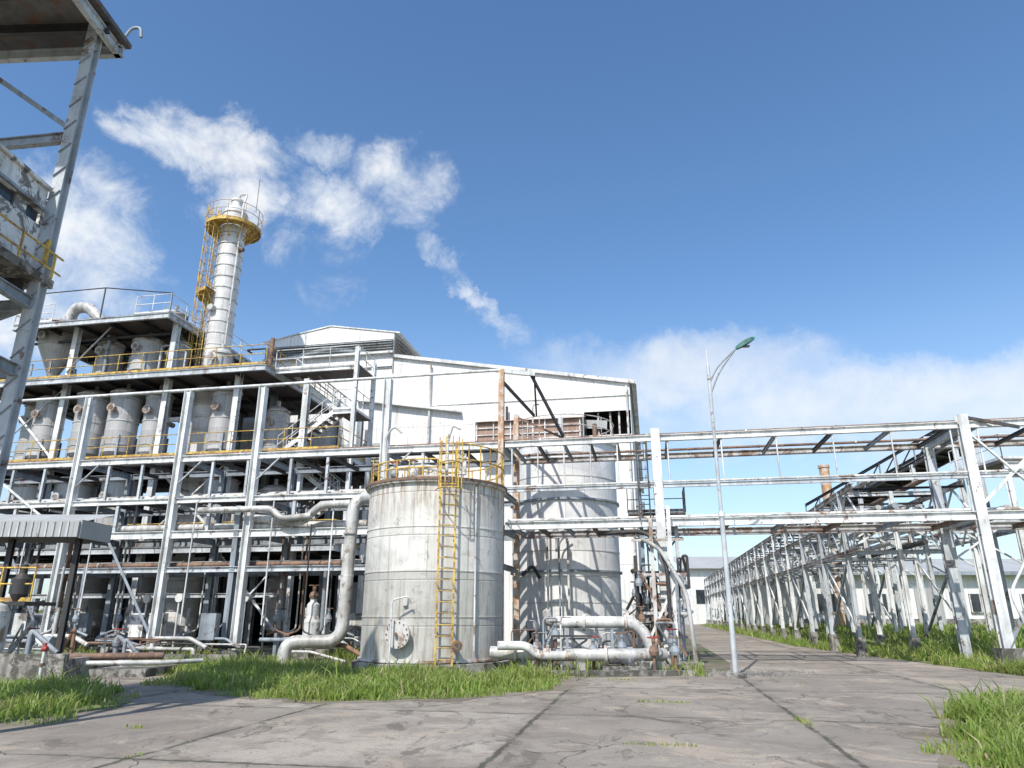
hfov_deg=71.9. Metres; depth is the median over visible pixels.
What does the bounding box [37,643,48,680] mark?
standpipe valve
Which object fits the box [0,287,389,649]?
process structure
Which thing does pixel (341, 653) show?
weeds
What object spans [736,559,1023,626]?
white building
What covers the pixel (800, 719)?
joint weeds
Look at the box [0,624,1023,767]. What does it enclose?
concrete road
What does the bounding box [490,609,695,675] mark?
pump and pipework
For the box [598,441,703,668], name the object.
valve manifold
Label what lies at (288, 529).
pipe rack
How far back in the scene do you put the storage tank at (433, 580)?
20.36 m
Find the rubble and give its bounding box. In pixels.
[696,668,836,677]
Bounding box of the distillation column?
[160,182,262,646]
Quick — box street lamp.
[706,337,754,678]
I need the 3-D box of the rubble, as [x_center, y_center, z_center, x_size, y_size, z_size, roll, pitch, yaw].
[6.902,8.006,19.617,5.135,0.095,3.125,0,-18,0]
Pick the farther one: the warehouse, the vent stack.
the warehouse
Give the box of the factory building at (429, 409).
[30,325,644,645]
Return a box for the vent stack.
[818,464,845,626]
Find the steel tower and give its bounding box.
[0,0,142,496]
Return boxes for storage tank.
[351,425,508,674]
[509,404,628,647]
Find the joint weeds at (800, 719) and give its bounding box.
[85,678,965,759]
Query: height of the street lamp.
9.440 m
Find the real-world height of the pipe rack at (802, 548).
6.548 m
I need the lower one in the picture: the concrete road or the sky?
the concrete road
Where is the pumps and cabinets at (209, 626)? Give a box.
[0,585,361,662]
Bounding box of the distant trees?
[4,599,659,616]
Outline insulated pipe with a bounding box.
[275,492,369,664]
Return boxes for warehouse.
[670,557,750,623]
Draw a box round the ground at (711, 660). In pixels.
[35,617,973,677]
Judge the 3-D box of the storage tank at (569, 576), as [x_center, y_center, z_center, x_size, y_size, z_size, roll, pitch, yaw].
[2.300,6.185,30.497,5.000,10.285,5.168,0,-18,0]
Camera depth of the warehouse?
107.85 m
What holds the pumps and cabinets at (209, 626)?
on the ground at (711, 660)
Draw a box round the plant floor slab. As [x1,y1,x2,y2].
[92,638,359,662]
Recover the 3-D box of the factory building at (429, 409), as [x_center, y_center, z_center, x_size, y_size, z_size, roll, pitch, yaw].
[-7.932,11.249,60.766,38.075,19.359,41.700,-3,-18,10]
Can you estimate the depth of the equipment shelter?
19.48 m
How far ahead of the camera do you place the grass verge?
29.45 m
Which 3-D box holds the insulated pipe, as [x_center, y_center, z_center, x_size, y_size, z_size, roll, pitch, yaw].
[-5.858,6.403,23.697,3.446,5.893,0.801,6,-19,-18]
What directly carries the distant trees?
on the ground at (711, 660)
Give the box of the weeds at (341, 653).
[1,640,708,676]
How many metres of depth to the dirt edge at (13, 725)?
10.89 m
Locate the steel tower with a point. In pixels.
(88, 34)
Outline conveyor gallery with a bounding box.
[805,430,1023,635]
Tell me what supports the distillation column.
on the plant floor slab
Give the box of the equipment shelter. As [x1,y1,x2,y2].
[0,515,202,680]
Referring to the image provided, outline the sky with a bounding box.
[0,0,1023,610]
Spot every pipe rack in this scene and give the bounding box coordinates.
[0,369,1023,665]
[704,480,1023,656]
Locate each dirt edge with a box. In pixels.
[0,691,145,730]
[150,674,590,703]
[896,714,986,767]
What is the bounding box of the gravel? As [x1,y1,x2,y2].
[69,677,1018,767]
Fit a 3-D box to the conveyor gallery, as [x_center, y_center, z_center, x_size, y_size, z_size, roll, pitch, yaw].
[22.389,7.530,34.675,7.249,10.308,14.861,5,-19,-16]
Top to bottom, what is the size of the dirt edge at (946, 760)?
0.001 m
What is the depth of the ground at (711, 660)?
25.09 m
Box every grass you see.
[0,661,140,724]
[127,647,570,702]
[916,676,1023,767]
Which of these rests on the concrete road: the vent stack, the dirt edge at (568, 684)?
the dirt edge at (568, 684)

